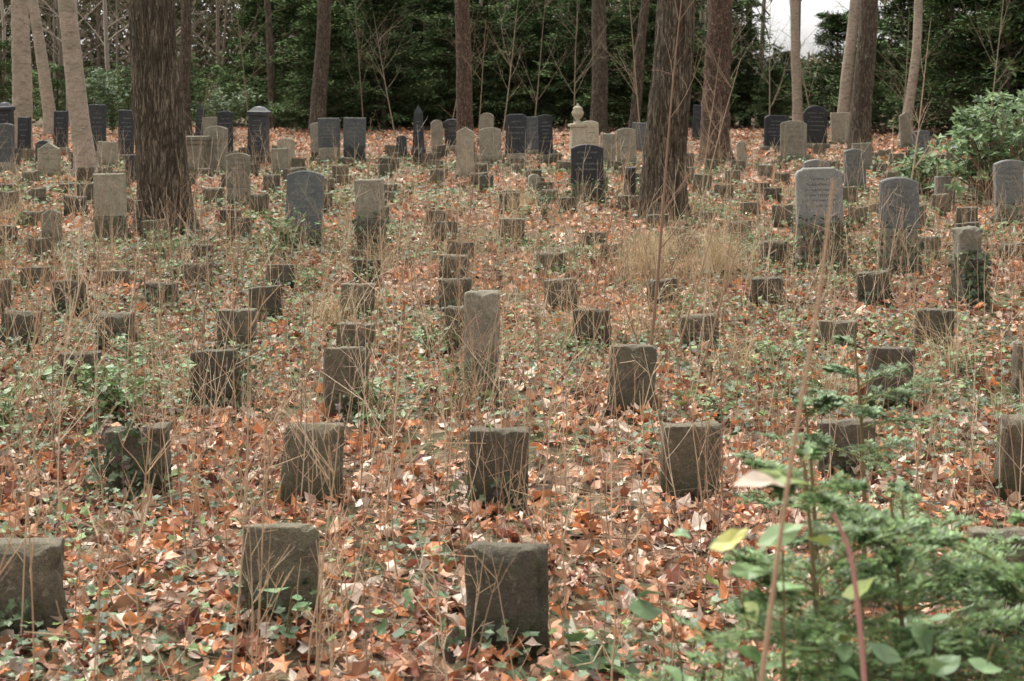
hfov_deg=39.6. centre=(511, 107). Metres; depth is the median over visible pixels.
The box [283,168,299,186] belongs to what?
grave marker stone
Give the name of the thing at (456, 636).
ground ivy
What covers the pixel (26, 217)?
bramble bush
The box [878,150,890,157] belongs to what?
grave marker stone
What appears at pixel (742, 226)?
grave marker stone
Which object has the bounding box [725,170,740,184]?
grave marker stone
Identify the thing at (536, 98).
bare sapling
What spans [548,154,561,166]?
grave marker stone
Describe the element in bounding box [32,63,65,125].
yew tree
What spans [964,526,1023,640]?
grave marker stone
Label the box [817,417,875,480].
grave marker stone
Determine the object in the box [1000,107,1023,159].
rhododendron bush
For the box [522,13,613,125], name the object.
yew tree
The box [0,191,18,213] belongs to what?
grave marker stone
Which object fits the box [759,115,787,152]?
headstone
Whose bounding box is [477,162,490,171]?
grave marker stone
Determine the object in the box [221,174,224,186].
grave marker stone
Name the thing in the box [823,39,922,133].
yew tree
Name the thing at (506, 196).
grave marker stone
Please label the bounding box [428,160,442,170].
grave marker stone
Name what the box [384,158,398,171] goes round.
grave marker stone
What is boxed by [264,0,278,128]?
tree trunk
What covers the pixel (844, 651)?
broadleaf shoot
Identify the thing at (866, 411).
yew sapling
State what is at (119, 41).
bare sapling
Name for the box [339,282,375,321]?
grave marker stone
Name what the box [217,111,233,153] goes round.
headstone
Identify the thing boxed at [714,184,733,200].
grave marker stone
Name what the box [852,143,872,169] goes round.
headstone
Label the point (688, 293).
bramble bush
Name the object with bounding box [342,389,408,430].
bramble bush
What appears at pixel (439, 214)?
grave marker stone
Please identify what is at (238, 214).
grave marker stone
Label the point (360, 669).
fallen leaves
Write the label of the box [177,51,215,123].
yew tree
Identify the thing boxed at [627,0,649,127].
larch tree
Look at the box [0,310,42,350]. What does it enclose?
grave marker stone
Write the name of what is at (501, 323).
dry grass tuft
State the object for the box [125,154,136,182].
headstone
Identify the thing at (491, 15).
yew tree
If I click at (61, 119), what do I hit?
headstone
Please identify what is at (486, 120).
headstone
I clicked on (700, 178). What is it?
grave marker stone
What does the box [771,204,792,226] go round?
grave marker stone
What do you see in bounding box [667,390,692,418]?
oak seedling
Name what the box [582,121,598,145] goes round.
headstone
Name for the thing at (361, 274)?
bramble bush
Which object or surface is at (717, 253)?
dry grass tuft
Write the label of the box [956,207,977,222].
grave marker stone
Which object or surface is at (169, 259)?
bare sapling
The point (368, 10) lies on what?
yew tree
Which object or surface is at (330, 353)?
grave marker stone
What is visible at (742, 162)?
grave marker stone
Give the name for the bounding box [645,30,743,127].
yew tree
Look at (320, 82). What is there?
larch tree
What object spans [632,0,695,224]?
oak tree
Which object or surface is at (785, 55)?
yew tree
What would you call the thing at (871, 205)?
grave marker stone
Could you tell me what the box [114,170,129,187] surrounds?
grave marker stone
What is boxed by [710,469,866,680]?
young maple shoot
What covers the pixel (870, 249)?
bramble bush
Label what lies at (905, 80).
bare sapling
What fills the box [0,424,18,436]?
bramble bush
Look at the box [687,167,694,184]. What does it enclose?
grave marker stone
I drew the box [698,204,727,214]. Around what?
bramble bush
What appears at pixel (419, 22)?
yew tree
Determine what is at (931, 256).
dry grass tuft
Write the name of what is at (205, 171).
grave marker stone
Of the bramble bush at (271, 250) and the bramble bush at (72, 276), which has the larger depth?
the bramble bush at (271, 250)
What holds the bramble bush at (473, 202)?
on the ground
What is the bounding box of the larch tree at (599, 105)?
[590,0,608,134]
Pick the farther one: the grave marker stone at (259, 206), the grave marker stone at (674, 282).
the grave marker stone at (259, 206)
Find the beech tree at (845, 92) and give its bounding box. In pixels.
[837,0,859,111]
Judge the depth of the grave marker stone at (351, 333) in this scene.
11.04 m
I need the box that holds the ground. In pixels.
[0,112,1023,680]
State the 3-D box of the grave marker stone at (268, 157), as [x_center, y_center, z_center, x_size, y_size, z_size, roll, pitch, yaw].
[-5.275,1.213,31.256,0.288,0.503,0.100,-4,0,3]
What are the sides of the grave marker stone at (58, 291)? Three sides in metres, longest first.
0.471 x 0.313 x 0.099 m
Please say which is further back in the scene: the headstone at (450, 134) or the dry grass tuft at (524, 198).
the headstone at (450, 134)
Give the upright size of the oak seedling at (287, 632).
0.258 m
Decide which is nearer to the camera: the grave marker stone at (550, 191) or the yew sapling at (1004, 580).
the yew sapling at (1004, 580)
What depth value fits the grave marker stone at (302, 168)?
27.99 m
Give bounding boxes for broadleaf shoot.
[628,589,768,680]
[673,528,858,680]
[841,577,1013,680]
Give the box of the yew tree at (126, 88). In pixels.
[102,62,131,125]
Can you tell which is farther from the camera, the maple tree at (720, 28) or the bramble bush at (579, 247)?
the maple tree at (720, 28)
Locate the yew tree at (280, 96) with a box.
[262,58,293,126]
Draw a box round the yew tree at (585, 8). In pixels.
[517,0,647,129]
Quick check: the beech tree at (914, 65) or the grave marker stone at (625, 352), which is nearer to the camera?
the grave marker stone at (625, 352)
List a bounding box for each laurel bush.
[84,61,131,131]
[191,86,261,132]
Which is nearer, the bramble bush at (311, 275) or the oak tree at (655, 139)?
the bramble bush at (311, 275)
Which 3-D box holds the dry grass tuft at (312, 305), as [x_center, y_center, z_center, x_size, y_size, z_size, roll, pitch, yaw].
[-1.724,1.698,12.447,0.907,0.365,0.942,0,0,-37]
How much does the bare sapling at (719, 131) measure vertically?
2.640 m
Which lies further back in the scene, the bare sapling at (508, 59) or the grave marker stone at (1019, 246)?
the bare sapling at (508, 59)
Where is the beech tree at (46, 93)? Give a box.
[28,0,55,134]
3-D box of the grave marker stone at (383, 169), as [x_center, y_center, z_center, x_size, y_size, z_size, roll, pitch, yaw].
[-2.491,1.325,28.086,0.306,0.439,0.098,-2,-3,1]
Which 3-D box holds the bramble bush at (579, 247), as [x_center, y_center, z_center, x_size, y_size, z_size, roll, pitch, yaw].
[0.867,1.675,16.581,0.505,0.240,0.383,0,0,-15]
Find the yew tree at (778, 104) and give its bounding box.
[745,66,805,129]
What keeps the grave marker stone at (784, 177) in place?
on the ground
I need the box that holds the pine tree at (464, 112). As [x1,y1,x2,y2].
[454,0,475,156]
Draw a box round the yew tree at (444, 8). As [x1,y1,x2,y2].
[350,0,508,125]
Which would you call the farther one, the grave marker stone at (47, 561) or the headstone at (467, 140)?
the headstone at (467, 140)
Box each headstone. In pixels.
[0,102,16,149]
[0,123,15,174]
[17,117,31,153]
[32,140,50,169]
[33,142,63,176]
[41,208,63,249]
[53,111,70,154]
[89,104,106,155]
[93,173,130,243]
[97,141,119,168]
[117,110,134,162]
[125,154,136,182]
[194,104,204,135]
[202,117,216,135]
[205,126,227,174]
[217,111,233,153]
[223,153,250,206]
[246,106,271,165]
[269,148,288,175]
[277,138,294,166]
[280,170,326,245]
[309,122,318,160]
[317,118,340,163]
[341,117,366,161]
[354,179,388,258]
[396,135,408,160]
[411,105,425,164]
[429,120,442,152]
[444,119,455,152]
[454,127,473,179]
[463,290,499,403]
[476,113,493,143]
[476,127,504,163]
[505,114,527,165]
[526,116,538,157]
[526,174,539,191]
[536,115,552,162]
[571,144,604,205]
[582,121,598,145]
[600,133,615,165]
[616,128,638,166]
[624,167,635,194]
[632,122,645,153]
[690,105,700,140]
[736,141,747,168]
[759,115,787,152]
[776,120,810,161]
[794,167,848,272]
[803,106,829,149]
[803,159,828,167]
[828,112,849,143]
[843,149,869,190]
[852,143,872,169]
[875,177,921,275]
[898,112,912,148]
[912,130,930,155]
[934,176,958,204]
[948,226,989,307]
[990,160,1023,225]
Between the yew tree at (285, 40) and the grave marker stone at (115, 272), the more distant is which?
the yew tree at (285, 40)
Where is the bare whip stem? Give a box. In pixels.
[759,179,834,680]
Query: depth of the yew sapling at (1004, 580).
3.08 m
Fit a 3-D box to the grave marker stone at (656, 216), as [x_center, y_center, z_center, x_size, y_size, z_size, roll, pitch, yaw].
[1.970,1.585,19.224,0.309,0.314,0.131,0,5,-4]
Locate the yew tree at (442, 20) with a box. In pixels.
[395,11,504,128]
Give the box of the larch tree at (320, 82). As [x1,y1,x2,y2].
[307,0,330,135]
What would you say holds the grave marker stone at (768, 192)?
on the ground
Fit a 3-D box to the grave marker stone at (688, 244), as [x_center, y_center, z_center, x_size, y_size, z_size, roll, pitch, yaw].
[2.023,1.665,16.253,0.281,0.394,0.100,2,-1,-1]
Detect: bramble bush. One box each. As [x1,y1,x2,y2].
[0,246,20,259]
[0,270,19,284]
[0,360,79,431]
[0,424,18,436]
[9,211,29,224]
[32,258,83,279]
[47,352,208,422]
[48,378,130,411]
[109,332,184,363]
[134,235,187,259]
[135,226,177,244]
[152,377,196,402]
[161,259,181,273]
[233,241,292,261]
[237,207,325,249]
[251,227,277,244]
[265,191,285,199]
[288,263,335,290]
[332,193,354,206]
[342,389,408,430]
[343,260,379,282]
[348,372,441,413]
[387,220,429,234]
[405,321,462,355]
[439,364,461,379]
[458,200,490,204]
[505,203,533,219]
[533,325,608,353]
[534,259,592,276]
[570,244,596,256]
[634,297,708,325]
[660,278,719,306]
[679,387,744,420]
[680,215,717,228]
[691,200,713,210]
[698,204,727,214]
[715,206,745,221]
[718,233,759,255]
[724,225,774,242]
[740,361,827,398]
[753,329,817,369]
[793,273,852,288]
[843,200,864,208]
[844,184,877,191]
[844,212,878,227]
[853,232,877,255]
[915,369,981,395]
[919,341,990,374]
[925,208,949,225]
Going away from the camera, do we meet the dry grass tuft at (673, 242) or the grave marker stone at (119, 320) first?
the grave marker stone at (119, 320)
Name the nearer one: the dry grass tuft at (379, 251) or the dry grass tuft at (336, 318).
the dry grass tuft at (336, 318)
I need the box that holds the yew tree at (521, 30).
[472,16,581,127]
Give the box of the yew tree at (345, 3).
[275,0,408,123]
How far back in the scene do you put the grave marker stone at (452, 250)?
15.96 m
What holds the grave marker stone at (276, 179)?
on the ground
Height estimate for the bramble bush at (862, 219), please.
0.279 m
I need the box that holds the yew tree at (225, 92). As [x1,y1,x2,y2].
[205,70,256,126]
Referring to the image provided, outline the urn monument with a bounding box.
[567,103,587,160]
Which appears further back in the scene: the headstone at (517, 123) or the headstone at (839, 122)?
the headstone at (839, 122)
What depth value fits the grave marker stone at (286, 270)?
14.15 m
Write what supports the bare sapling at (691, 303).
on the ground
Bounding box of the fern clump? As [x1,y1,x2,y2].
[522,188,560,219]
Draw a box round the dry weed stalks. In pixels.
[0,114,1023,680]
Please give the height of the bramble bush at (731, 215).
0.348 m
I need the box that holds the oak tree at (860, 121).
[846,0,877,151]
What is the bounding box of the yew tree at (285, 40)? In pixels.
[251,21,369,126]
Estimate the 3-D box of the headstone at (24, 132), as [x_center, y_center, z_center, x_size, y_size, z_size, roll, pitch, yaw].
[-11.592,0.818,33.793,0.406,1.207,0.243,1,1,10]
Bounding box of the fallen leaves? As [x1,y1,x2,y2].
[0,125,1023,680]
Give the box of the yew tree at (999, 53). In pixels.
[930,1,1023,110]
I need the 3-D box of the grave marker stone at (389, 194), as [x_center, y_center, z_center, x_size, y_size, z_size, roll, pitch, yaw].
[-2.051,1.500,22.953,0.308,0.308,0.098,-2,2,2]
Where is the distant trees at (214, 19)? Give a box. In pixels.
[0,0,1000,126]
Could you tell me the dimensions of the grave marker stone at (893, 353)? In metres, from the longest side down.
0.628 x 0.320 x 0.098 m
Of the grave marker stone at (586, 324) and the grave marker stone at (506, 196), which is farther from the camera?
the grave marker stone at (506, 196)
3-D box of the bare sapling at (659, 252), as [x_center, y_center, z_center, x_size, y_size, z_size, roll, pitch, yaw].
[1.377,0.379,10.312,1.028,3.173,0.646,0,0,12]
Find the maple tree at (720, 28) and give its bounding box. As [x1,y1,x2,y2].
[697,0,734,163]
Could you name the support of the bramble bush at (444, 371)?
on the ground
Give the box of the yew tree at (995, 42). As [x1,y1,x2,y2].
[956,4,1023,103]
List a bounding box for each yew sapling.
[612,440,965,680]
[726,496,1023,680]
[731,393,904,604]
[754,478,1023,680]
[756,330,944,677]
[834,509,1023,680]
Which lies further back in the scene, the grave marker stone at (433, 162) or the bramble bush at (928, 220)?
the grave marker stone at (433, 162)
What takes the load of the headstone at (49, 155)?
on the ground
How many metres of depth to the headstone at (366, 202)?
16.32 m
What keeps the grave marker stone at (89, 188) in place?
on the ground
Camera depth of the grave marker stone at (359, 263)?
14.43 m
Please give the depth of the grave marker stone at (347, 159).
31.20 m
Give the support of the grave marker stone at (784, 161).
on the ground
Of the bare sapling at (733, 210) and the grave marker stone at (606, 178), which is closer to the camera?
the bare sapling at (733, 210)
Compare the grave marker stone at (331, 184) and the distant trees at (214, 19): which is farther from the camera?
the distant trees at (214, 19)
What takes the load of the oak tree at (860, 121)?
on the ground
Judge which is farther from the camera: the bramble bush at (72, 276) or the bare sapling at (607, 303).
the bramble bush at (72, 276)
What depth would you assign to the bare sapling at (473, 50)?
43.01 m
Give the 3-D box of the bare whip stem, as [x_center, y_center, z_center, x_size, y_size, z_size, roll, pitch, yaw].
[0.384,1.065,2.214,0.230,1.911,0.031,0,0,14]
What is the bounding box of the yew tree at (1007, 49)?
[899,0,1023,136]
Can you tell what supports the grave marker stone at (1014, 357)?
on the ground
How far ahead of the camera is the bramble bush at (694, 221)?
19.20 m
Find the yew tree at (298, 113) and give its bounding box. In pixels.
[262,0,389,130]
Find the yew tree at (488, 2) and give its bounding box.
[406,0,524,123]
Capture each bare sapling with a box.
[78,0,130,90]
[79,0,128,42]
[87,142,139,303]
[152,173,197,362]
[184,72,231,197]
[198,0,306,110]
[277,232,338,416]
[336,0,424,117]
[357,8,419,136]
[416,1,490,118]
[436,0,504,213]
[472,2,542,134]
[492,0,591,116]
[536,0,628,121]
[567,198,643,394]
[577,0,648,121]
[588,109,643,307]
[601,233,694,408]
[647,0,771,344]
[672,149,741,362]
[680,37,740,235]
[681,202,755,377]
[691,54,722,196]
[693,0,773,86]
[693,2,756,92]
[700,119,756,301]
[737,0,805,114]
[763,0,856,106]
[875,0,949,107]
[906,22,952,178]
[961,0,1022,120]
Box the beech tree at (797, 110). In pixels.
[790,0,802,121]
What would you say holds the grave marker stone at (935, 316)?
on the ground
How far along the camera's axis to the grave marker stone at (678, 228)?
17.69 m
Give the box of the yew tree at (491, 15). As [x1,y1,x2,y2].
[410,1,545,127]
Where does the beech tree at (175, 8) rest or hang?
on the ground
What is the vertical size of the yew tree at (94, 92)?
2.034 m
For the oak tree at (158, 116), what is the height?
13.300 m
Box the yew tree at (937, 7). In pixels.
[874,0,1023,137]
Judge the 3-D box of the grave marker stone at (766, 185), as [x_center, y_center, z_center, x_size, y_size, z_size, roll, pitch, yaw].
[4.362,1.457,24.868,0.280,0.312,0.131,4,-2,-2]
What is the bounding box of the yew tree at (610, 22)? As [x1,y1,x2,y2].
[587,17,643,121]
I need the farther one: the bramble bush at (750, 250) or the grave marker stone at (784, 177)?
the grave marker stone at (784, 177)
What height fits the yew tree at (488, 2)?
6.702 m
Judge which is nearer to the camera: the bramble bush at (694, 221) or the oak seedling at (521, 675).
the oak seedling at (521, 675)
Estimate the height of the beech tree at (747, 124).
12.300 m
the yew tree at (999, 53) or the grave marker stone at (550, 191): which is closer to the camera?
the grave marker stone at (550, 191)
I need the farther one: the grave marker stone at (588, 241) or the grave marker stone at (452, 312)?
the grave marker stone at (588, 241)
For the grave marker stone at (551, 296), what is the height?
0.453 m
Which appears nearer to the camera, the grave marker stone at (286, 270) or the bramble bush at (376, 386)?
the bramble bush at (376, 386)
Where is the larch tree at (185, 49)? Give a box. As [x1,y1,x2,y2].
[179,0,192,135]
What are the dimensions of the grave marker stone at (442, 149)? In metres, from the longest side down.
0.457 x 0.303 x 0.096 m
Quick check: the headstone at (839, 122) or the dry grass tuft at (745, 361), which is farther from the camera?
the headstone at (839, 122)
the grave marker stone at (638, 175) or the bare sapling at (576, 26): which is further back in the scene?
the bare sapling at (576, 26)
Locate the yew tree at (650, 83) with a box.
[629,43,701,111]
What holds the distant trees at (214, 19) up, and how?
on the ground
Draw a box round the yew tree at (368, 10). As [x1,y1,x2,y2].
[328,0,454,130]
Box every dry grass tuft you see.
[1,193,34,217]
[113,322,237,392]
[272,272,394,333]
[274,286,359,325]
[342,218,416,271]
[408,356,528,427]
[430,288,546,365]
[487,181,535,215]
[500,176,546,204]
[522,292,627,340]
[582,210,697,286]
[589,278,696,343]
[591,237,651,271]
[610,207,707,263]
[645,191,796,284]
[682,309,815,384]
[687,184,717,208]
[759,178,794,200]
[760,325,882,414]
[853,191,878,205]
[860,297,1013,379]
[865,343,980,412]
[919,239,950,270]
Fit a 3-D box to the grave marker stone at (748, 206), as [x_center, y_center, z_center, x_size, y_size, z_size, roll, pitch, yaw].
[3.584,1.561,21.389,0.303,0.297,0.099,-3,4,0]
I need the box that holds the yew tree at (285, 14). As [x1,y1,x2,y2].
[226,0,351,127]
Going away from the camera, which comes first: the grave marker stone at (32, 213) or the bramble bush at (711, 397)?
the bramble bush at (711, 397)
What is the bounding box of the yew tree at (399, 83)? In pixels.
[313,1,436,128]
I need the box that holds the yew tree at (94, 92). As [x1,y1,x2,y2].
[59,78,104,108]
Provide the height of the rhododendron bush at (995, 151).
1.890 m
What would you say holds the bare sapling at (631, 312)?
on the ground
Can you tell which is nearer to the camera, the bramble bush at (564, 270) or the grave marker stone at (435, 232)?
the bramble bush at (564, 270)
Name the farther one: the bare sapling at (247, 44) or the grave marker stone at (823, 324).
the bare sapling at (247, 44)
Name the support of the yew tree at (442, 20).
on the ground
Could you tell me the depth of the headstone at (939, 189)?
22.54 m
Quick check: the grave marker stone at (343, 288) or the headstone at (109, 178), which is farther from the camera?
the headstone at (109, 178)
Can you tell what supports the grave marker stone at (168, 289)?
on the ground
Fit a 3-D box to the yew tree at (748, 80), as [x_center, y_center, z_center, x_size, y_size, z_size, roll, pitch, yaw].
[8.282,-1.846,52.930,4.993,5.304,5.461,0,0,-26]
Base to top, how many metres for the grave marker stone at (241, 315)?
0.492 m
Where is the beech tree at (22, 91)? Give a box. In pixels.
[11,0,34,149]
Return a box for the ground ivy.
[0,152,1023,680]
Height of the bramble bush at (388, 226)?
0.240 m
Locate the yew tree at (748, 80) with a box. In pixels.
[692,0,791,127]
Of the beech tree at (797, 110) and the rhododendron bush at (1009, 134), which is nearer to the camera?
the rhododendron bush at (1009, 134)
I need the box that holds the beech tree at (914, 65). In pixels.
[897,0,922,139]
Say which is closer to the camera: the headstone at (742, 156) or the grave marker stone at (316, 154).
the headstone at (742, 156)
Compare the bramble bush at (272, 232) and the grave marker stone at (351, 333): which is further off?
the bramble bush at (272, 232)
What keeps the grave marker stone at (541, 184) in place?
on the ground
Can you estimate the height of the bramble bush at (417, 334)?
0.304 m
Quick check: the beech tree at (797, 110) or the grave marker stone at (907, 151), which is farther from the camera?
the beech tree at (797, 110)
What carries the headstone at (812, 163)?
on the ground
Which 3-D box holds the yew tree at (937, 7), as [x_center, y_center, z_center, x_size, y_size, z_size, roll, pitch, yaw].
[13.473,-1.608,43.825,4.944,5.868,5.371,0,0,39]
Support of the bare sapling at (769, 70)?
on the ground
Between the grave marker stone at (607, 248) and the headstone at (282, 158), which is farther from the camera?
the headstone at (282, 158)
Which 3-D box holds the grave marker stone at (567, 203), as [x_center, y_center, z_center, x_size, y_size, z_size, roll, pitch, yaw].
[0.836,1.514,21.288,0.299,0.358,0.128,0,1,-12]
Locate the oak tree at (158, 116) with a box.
[128,0,202,237]
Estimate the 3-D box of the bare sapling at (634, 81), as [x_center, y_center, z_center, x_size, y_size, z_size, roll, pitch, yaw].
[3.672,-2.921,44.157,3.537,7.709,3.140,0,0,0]
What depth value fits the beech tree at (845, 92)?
44.87 m
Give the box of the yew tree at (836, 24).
[789,10,889,126]
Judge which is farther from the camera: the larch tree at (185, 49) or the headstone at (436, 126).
the larch tree at (185, 49)
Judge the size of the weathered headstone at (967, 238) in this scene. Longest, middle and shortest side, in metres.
0.933 x 0.365 x 0.261 m
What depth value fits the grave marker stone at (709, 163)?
29.81 m
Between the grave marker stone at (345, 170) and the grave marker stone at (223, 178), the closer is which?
the grave marker stone at (223, 178)
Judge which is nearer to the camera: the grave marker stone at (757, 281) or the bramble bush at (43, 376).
the bramble bush at (43, 376)
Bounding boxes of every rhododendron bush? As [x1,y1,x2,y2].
[893,144,951,196]
[924,88,1023,204]
[952,89,1023,156]
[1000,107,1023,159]
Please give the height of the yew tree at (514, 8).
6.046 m
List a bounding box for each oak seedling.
[259,587,311,653]
[366,584,448,638]
[507,631,569,680]
[565,633,647,677]
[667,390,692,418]
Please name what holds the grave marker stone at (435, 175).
on the ground
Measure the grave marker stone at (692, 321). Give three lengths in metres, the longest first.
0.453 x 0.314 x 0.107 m
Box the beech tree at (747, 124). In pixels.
[742,5,752,127]
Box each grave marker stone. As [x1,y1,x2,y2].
[0,184,14,190]
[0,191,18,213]
[0,225,17,243]
[0,278,11,311]
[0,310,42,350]
[0,537,65,636]
[14,154,19,165]
[20,149,33,161]
[20,266,52,291]
[22,170,39,184]
[22,211,44,228]
[26,237,53,259]
[28,188,46,203]
[51,279,86,315]
[58,182,75,194]
[58,350,101,388]
[63,195,87,215]
[77,167,93,182]
[77,183,93,203]
[95,312,137,348]
[98,166,112,172]
[99,270,128,286]
[104,421,172,501]
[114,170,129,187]
[127,197,135,212]
[141,219,166,241]
[143,282,178,308]
[181,263,212,286]
[189,174,195,184]
[189,348,240,413]
[190,244,213,260]
[194,168,211,176]
[202,187,222,205]
[216,308,256,352]
[219,209,241,225]
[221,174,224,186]
[225,217,252,243]
[239,147,246,153]
[241,522,319,624]
[249,193,268,214]
[249,284,282,321]
[250,163,257,177]
[263,174,280,192]
[265,152,270,166]
[266,264,296,290]
[279,422,344,504]
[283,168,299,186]
[291,158,304,166]
[291,167,305,170]
[311,152,318,161]
[323,193,332,214]
[323,346,368,418]
[324,178,334,191]
[332,165,348,175]
[335,175,350,185]
[336,322,374,355]
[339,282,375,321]
[342,157,353,166]
[346,249,369,261]
[351,259,381,283]
[378,157,390,163]
[378,164,392,178]
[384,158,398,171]
[384,183,397,191]
[384,191,393,200]
[385,145,395,154]
[385,206,389,227]
[389,152,400,157]
[423,154,436,166]
[426,210,446,230]
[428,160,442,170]
[429,152,440,159]
[430,170,445,183]
[431,221,456,242]
[435,145,446,156]
[437,277,471,311]
[439,254,468,278]
[444,306,463,349]
[447,241,474,264]
[464,541,549,658]
[466,426,529,512]
[469,172,486,185]
[474,163,487,174]
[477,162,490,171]
[478,175,493,192]
[499,192,519,213]
[499,217,524,243]
[510,158,521,165]
[512,164,524,173]
[526,169,541,177]
[526,177,544,182]
[536,182,553,189]
[536,252,564,273]
[539,189,558,203]
[543,277,577,311]
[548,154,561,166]
[555,161,570,172]
[558,197,577,213]
[572,308,610,351]
[582,232,606,247]
[600,243,624,261]
[603,177,607,193]
[606,343,656,415]
[607,160,621,170]
[617,195,638,213]
[619,166,632,177]
[636,173,640,182]
[645,277,679,307]
[646,213,668,229]
[659,422,721,500]
[665,226,690,241]
[677,236,700,259]
[679,313,720,352]
[687,152,693,166]
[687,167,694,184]
[692,174,711,192]
[694,211,714,226]
[705,159,718,171]
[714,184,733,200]
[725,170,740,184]
[728,220,751,243]
[730,160,744,170]
[740,202,759,214]
[750,276,782,306]
[753,183,769,193]
[757,165,772,178]
[759,240,788,263]
[763,187,781,202]
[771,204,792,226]
[772,160,786,168]
[774,172,789,184]
[812,143,825,157]
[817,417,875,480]
[818,320,856,352]
[827,160,839,169]
[843,186,857,205]
[848,206,868,228]
[856,270,889,304]
[866,346,915,411]
[869,203,878,214]
[872,163,887,173]
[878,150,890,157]
[884,171,897,177]
[889,153,903,165]
[905,149,919,162]
[913,308,954,351]
[918,236,942,261]
[919,203,926,225]
[930,193,951,215]
[933,154,944,158]
[945,150,959,161]
[954,221,980,233]
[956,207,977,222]
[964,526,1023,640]
[968,179,983,193]
[991,415,1023,500]
[997,242,1023,260]
[1011,340,1023,402]
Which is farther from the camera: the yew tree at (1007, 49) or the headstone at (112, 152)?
the yew tree at (1007, 49)
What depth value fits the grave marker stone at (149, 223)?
18.11 m
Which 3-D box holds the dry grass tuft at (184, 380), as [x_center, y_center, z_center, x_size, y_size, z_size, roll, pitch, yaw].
[-2.287,1.695,9.809,0.956,0.494,1.008,0,0,-33]
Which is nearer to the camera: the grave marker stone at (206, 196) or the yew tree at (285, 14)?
the grave marker stone at (206, 196)
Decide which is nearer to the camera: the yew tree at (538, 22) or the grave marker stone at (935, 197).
the grave marker stone at (935, 197)
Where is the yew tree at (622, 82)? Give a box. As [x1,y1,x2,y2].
[563,0,702,126]
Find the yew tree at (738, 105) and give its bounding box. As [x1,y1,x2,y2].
[700,62,749,127]
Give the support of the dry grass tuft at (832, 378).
on the ground
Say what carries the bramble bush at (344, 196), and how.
on the ground
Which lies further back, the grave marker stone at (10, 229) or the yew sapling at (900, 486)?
the grave marker stone at (10, 229)
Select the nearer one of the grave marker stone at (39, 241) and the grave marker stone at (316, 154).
the grave marker stone at (39, 241)
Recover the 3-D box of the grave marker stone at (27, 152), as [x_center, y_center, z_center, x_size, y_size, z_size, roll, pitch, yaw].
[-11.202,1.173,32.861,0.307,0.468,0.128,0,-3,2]
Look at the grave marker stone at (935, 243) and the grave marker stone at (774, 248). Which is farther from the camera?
the grave marker stone at (935, 243)
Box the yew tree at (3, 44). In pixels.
[0,37,60,119]
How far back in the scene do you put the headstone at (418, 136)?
31.49 m
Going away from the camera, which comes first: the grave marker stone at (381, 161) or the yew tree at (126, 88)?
the grave marker stone at (381, 161)
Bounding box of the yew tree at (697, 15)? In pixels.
[695,11,777,111]
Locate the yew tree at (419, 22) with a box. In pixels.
[353,2,449,125]
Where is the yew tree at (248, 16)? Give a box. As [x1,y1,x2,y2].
[194,0,290,122]
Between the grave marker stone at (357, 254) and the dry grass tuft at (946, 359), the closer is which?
the dry grass tuft at (946, 359)
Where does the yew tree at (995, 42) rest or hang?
on the ground
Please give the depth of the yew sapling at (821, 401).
4.19 m
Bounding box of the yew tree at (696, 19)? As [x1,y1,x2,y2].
[571,0,760,125]
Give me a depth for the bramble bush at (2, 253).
15.95 m
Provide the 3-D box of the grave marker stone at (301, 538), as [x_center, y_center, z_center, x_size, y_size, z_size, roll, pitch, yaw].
[-0.893,1.876,5.487,0.302,0.540,0.098,0,-4,-5]
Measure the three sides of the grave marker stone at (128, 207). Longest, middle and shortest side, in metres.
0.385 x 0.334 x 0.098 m
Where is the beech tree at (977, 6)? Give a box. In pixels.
[972,0,980,134]
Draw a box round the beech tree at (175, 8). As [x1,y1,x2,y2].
[174,0,175,20]
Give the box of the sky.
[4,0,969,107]
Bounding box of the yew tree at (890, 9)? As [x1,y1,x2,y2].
[825,0,1001,128]
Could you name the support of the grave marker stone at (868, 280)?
on the ground
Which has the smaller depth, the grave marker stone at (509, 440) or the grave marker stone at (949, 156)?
the grave marker stone at (509, 440)
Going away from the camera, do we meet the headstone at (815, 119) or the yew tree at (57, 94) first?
the headstone at (815, 119)
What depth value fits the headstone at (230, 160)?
22.45 m
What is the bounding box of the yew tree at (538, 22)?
[483,0,609,124]
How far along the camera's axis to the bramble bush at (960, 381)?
9.64 m
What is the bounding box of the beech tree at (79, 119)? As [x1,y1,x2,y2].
[58,0,99,176]
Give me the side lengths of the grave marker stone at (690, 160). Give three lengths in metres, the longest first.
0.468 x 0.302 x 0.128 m
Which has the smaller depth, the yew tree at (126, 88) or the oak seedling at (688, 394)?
the oak seedling at (688, 394)
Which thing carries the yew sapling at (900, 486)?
on the ground
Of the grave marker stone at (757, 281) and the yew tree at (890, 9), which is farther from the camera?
the yew tree at (890, 9)
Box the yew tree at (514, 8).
[487,0,576,125]
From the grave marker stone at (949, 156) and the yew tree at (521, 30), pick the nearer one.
the grave marker stone at (949, 156)
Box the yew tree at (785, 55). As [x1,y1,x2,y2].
[742,48,813,120]
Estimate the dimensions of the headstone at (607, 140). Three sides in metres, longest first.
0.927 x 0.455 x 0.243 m
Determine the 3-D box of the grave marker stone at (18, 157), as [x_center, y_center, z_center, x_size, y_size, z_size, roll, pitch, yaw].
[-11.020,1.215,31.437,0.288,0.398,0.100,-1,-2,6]
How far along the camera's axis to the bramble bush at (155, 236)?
17.74 m
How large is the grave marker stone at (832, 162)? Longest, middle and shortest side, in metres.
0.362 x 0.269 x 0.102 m
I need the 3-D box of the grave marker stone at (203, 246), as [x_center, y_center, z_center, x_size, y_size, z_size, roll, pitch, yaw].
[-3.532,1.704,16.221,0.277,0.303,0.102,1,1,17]
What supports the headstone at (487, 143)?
on the ground
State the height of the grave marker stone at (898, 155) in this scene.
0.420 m

